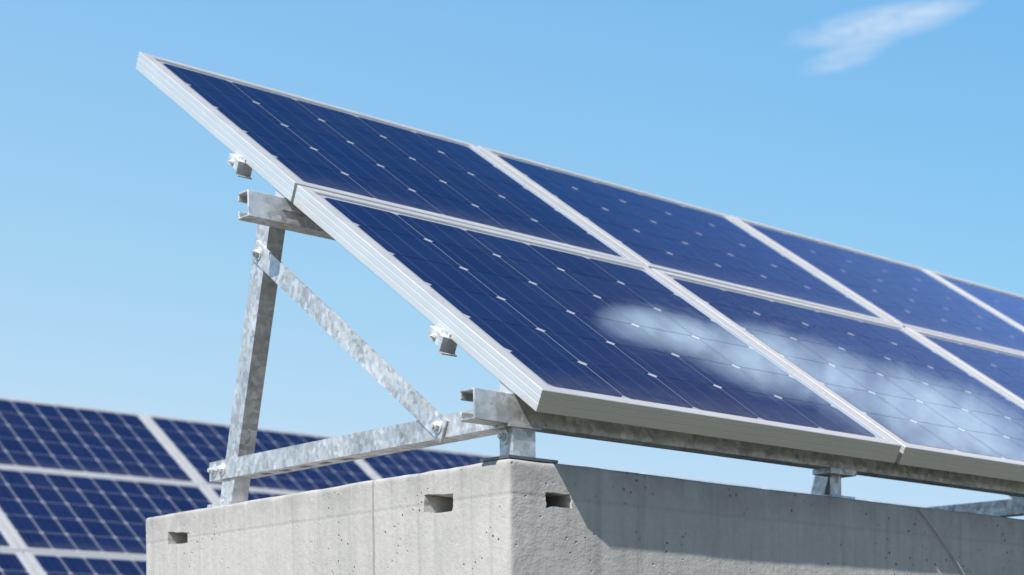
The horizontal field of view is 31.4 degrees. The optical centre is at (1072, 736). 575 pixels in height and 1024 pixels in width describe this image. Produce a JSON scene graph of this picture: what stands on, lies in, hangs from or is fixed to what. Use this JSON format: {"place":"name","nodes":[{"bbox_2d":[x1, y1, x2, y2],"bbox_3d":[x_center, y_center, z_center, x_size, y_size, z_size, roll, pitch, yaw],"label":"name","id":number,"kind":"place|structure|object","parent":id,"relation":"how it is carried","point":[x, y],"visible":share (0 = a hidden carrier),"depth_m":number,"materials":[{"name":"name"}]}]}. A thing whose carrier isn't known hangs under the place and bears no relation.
{"place":"outdoors","nodes":[
{"label":"outdoors","id":0,"kind":"place"},
{"bbox_2d":[0,0,1023,518],"label":"sky","id":1,"kind":"structure","parent":0,"point":[890,129],"materials":[{"name":"blue"}]},
{"bbox_3d":[-3.527,-0.792,10.715,2.418,2.091,11.140,1,2,40],"label":"array structure","id":2,"kind":"object","parent":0,"visible":0},
{"bbox_2d":[0,521,19,550],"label":"panel","id":3,"kind":"structure","parent":2,"relation":"on","point":[7,541],"depth_m":8.12,"materials":[{"name":"metal"}]},
{"bbox_2d":[0,550,36,574],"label":"panel","id":4,"kind":"structure","parent":2,"relation":"on","point":[14,562],"depth_m":7.97,"materials":[{"name":"glass"}]},
{"bbox_2d":[23,551,145,574],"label":"panel","id":5,"kind":"structure","parent":2,"relation":"on","point":[46,563],"depth_m":8.22,"materials":[{"name":"glass"}]},
{"bbox_2d":[0,397,201,484],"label":"panel","id":6,"kind":"structure","parent":2,"relation":"on","point":[44,436],"depth_m":9.46,"materials":[{"name":"glass"}]},
{"bbox_2d":[0,467,216,557],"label":"panel","id":7,"kind":"structure","parent":2,"relation":"on","point":[55,512],"depth_m":8.72,"materials":[{"name":"glass"}]},
{"bbox_2d":[204,485,294,502],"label":"panel","id":8,"kind":"structure","parent":2,"relation":"on","point":[214,492],"depth_m":9.71,"materials":[{"name":"glass"}]},
{"bbox_2d":[143,414,376,492],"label":"panel","id":9,"kind":"structure","parent":2,"relation":"on","point":[197,447],"depth_m":10.18,"materials":[{"name":"glass"}]},
{"bbox_2d":[359,448,496,478],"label":"panel","id":10,"kind":"structure","parent":2,"relation":"on","point":[418,461],"depth_m":11.23,"materials":[{"name":"glass"}]},
{"bbox_2d":[641,473,762,488],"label":"panel","id":11,"kind":"structure","parent":2,"relation":"on","point":[710,482],"depth_m":13.40,"materials":[{"name":"metal"}]},
{"bbox_2d":[763,488,867,500],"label":"panel","id":12,"kind":"structure","parent":2,"relation":"on","point":[798,492],"depth_m":14.02,"materials":[{"name":"metal"}]},
{"bbox_2d":[871,501,924,507],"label":"panel","id":13,"kind":"structure","parent":2,"relation":"on","point":[896,504],"depth_m":14.99,"materials":[{"name":"metal"}]},
{"label":"ground","id":14,"kind":"structure","parent":0,"visible":0},
{"bbox_2d":[146,459,1023,574],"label":"concrete block","id":15,"kind":"structure","parent":14,"relation":"on","point":[510,517],"depth_m":3.07,"materials":[{"name":"grey concrete"}]},
{"bbox_2d":[207,208,557,507],"bbox_3d":[-1.368,-0.764,3.153,1.196,0.582,0.093,1,2,40],"label":"support frame","id":16,"kind":"object","parent":15,"relation":"on","point":[238,468],"visible":0.89,"depth_m":3.25,"materials":[{"name":"metal"}]},
{"bbox_2d":[238,189,335,240],"bbox_3d":[0.490,-1.118,5.767,0.045,0.052,6.610,1,2,40],"label":"purlin","id":17,"kind":"object","parent":16,"relation":"on","point":[265,209],"visible":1,"depth_m":3.26,"materials":[{"name":"metal"}]},
{"bbox_2d":[460,387,1023,496],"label":"purlin","id":18,"kind":"object","parent":16,"relation":"on","point":[493,408],"visible":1,"depth_m":3.06,"materials":[{"name":"metal"}]},
{"bbox_2d":[275,189,514,393],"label":"panel clamps","id":19,"kind":"object","parent":18,"relation":"attached to","point":[503,388],"visible":0.13,"depth_m":2.79,"materials":[{"name":"metal"}]},
{"bbox_2d":[136,52,643,264],"bbox_3d":[-1.559,-1.307,3.790,0.860,0.041,0.818,38,25,32],"label":"solar panel","id":20,"kind":"object","parent":19,"relation":"attached to","point":[285,144],"visible":0.94,"depth_m":3.71,"materials":[{"name":"glass"}]},
{"bbox_2d":[227,151,251,179],"bbox_3d":[-1.715,-1.178,3.386,0.066,0.035,0.034,38,24,33],"label":"side bracket","id":21,"kind":"object","parent":20,"relation":"attached to","point":[238,164],"visible":1,"depth_m":3.38,"materials":[{"name":"metal"}]},
{"bbox_2d":[293,185,900,462],"bbox_3d":[-0.941,-0.819,3.288,0.984,0.040,0.818,38,25,33],"label":"solar panel","id":22,"kind":"object","parent":19,"relation":"attached to","point":[541,327],"visible":1,"depth_m":3.18,"materials":[{"name":"glass"}]},
{"bbox_2d":[427,322,456,356],"bbox_3d":[-1.109,-0.700,2.894,0.066,0.035,0.034,38,24,33],"label":"side bracket","id":23,"kind":"object","parent":22,"relation":"attached to","point":[439,335],"visible":1,"depth_m":2.89,"materials":[{"name":"metal"}]},
{"bbox_2d":[478,146,897,324],"bbox_3d":[-1.028,-1.325,4.427,0.860,0.041,0.818,38,24,33],"label":"solar panel","id":24,"kind":"object","parent":19,"relation":"attached to","point":[650,230],"visible":0.84,"depth_m":4.39,"materials":[{"name":"glass"}]},
{"bbox_2d":[651,268,1023,481],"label":"solar panel","id":25,"kind":"object","parent":19,"relation":"attached to","point":[922,403],"visible":0.91,"depth_m":3.84,"materials":[{"name":"glass"}]},
{"bbox_2d":[730,215,1023,353],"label":"solar panel","id":26,"kind":"object","parent":19,"relation":"attached to","point":[902,294],"visible":0.86,"depth_m":5.01,"materials":[{"name":"glass"}]},
{"bbox_2d":[905,327,1023,403],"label":"solar panel","id":27,"kind":"object","parent":19,"relation":"attached to","point":[1002,369],"visible":0.7,"depth_m":4.53,"materials":[{"name":"glass"}]},
{"bbox_2d":[925,269,1023,328],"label":"solar panel","id":28,"kind":"object","parent":19,"relation":"attached to","point":[1008,305],"visible":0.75,"depth_m":5.65,"materials":[{"name":"glass"}]},
{"bbox_2d":[812,467,856,498],"bbox_3d":[-0.487,-0.512,3.346,0.066,0.058,0.070,1,2,40],"label":"support bracket","id":29,"kind":"object","parent":15,"relation":"on","point":[835,475],"visible":0.69,"depth_m":3.33,"materials":[{"name":"metal"}]},
{"bbox_2d":[811,475,1023,516],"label":"support frame","id":30,"kind":"object","parent":15,"relation":"on","point":[1013,506],"visible":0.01,"depth_m":4.25,"materials":[{"name":"metal"}]},
{"bbox_2d":[918,507,964,574],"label":"loose cable","id":31,"kind":"object","parent":15,"relation":"attached to","point":[940,537],"visible":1,"depth_m":3.52,"materials":[{"name":"grey plastic"}]}
]}

